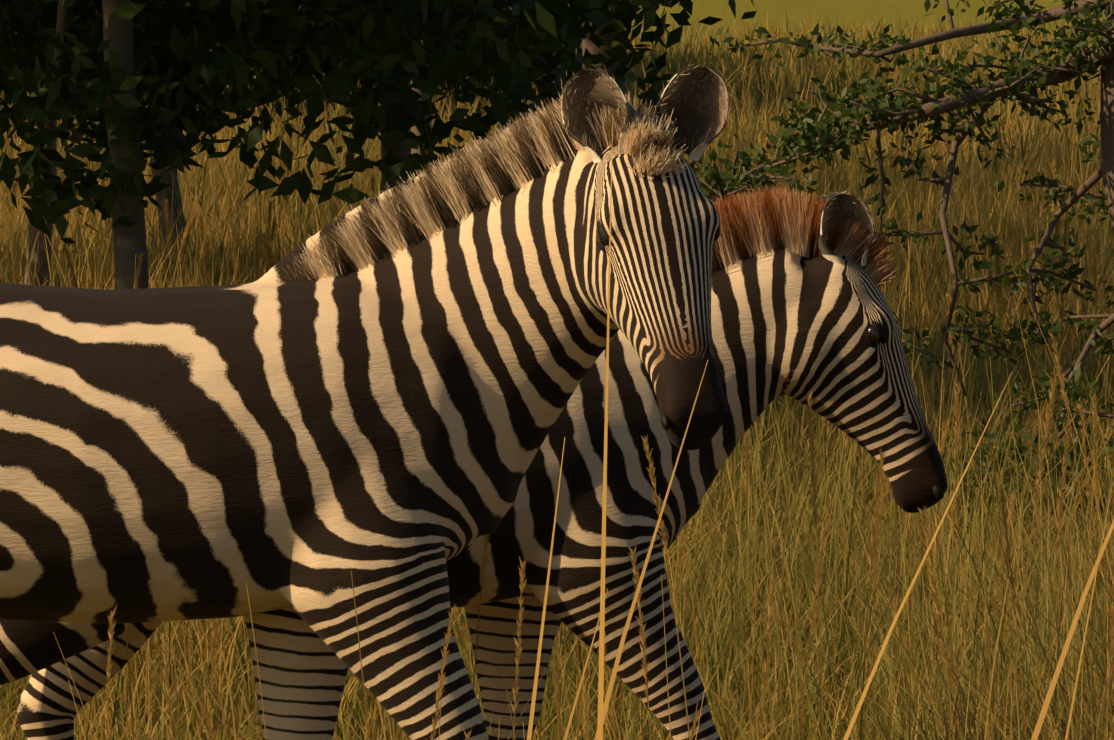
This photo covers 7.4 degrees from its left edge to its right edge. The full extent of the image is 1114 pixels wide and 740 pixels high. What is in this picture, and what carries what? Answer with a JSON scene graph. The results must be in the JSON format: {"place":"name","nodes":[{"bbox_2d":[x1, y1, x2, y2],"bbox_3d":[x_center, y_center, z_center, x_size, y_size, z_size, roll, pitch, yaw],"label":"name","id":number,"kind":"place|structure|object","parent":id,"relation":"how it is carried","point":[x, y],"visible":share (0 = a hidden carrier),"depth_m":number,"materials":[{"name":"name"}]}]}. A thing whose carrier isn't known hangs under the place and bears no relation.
{"place":"outdoors","nodes":[
{"label":"outdoors","id":0,"kind":"place"},
{"bbox_2d":[0,6,1105,197],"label":"grass","id":1,"kind":"structure","parent":0,"point":[763,71],"depth_m":84.06,"materials":[{"name":"plant"}]},
{"bbox_2d":[527,122,1113,739],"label":"grass","id":2,"kind":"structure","parent":0,"point":[861,700],"depth_m":5.52,"materials":[{"name":"yellow plant"}]},
{"bbox_2d":[568,0,1106,722],"bbox_3d":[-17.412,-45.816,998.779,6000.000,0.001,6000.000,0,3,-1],"label":"ground","id":3,"kind":"structure","parent":0,"point":[856,10],"depth_m":293.89,"materials":[{"name":"plant"}]},
{"bbox_2d":[4,12,300,269],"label":"tree","id":4,"kind":"object","parent":3,"relation":"on","point":[167,196],"visible":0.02,"depth_m":43.96,"materials":[{"name":"brown plant"}]},
{"bbox_2d":[2,0,336,285],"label":"tree","id":5,"kind":"object","parent":3,"relation":"on","point":[31,239],"depth_m":37.94,"materials":[{"name":"brown plant"}]},
{"bbox_2d":[2,0,412,193],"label":"tree","id":6,"kind":"object","parent":3,"relation":"on","point":[399,150],"visible":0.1,"depth_m":30.53,"materials":[{"name":"green plant"}]},
{"bbox_2d":[0,0,468,175],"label":"tree","id":7,"kind":"object","parent":3,"relation":"on","point":[167,63],"visible":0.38,"depth_m":29.10,"materials":[{"name":"green plant"}]},
{"bbox_2d":[0,0,582,145],"bbox_3d":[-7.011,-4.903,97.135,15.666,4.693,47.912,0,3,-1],"label":"tree","id":8,"kind":"object","parent":3,"relation":"on","point":[329,62],"visible":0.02,"depth_m":76.87,"materials":[{"name":"green plant"}]},
{"bbox_2d":[0,61,733,739],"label":"zebra","id":9,"kind":"object","parent":3,"relation":"on","point":[372,397],"visible":1,"depth_m":15.25,"materials":[{"name":"multicoloured"}]},
{"bbox_2d":[0,0,756,289],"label":"tree","id":10,"kind":"object","parent":3,"relation":"on","point":[113,80],"visible":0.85,"depth_m":26.99,"materials":[{"name":"green plant"}]},
{"bbox_2d":[360,5,433,154],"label":"tree","id":11,"kind":"object","parent":3,"relation":"on","point":[414,130],"visible":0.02,"depth_m":57.92,"materials":[{"name":"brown plant"}]},
{"bbox_2d":[0,183,946,739],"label":"zebra","id":12,"kind":"object","parent":3,"relation":"on","point":[800,309],"visible":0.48,"depth_m":16.64,"materials":[{"name":"multicoloured"}]},
{"bbox_2d":[0,94,1113,739],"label":"straw grass","id":13,"kind":"structure","parent":3,"relation":"on","point":[730,552],"depth_m":21.50,"materials":[{"name":"plant"}]},
{"bbox_2d":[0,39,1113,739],"bbox_3d":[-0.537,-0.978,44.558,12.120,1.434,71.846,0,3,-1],"label":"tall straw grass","id":14,"kind":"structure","parent":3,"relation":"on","point":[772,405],"depth_m":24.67,"materials":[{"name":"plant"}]},
{"bbox_2d":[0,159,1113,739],"bbox_3d":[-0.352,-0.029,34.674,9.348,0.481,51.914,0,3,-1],"label":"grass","id":15,"kind":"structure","parent":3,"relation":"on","point":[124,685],"depth_m":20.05,"materials":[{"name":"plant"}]},
{"bbox_2d":[62,174,1113,739],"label":"grass seed stalks","id":16,"kind":"object","parent":3,"relation":"on","point":[746,484],"depth_m":16.06,"materials":[{"name":"brown plant"}]},
{"bbox_2d":[582,4,625,95],"bbox_3d":[1.120,-2.910,34.215,4.887,6.501,4.855,0,3,-1],"label":"tree","id":17,"kind":"object","parent":3,"relation":"on","point":[590,45],"depth_m":33.83,"materials":[{"name":"green plant"}]},
{"bbox_2d":[680,0,1113,442],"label":"acacia tree","id":18,"kind":"object","parent":3,"relation":"on","point":[803,142],"visible":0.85,"depth_m":22.53,"materials":[{"name":"green plant"}]},
{"bbox_2d":[937,423,1113,611],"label":"grass","id":19,"kind":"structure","parent":3,"relation":"on","point":[1069,459],"depth_m":23.64,"materials":[{"name":"plant"}]}
]}

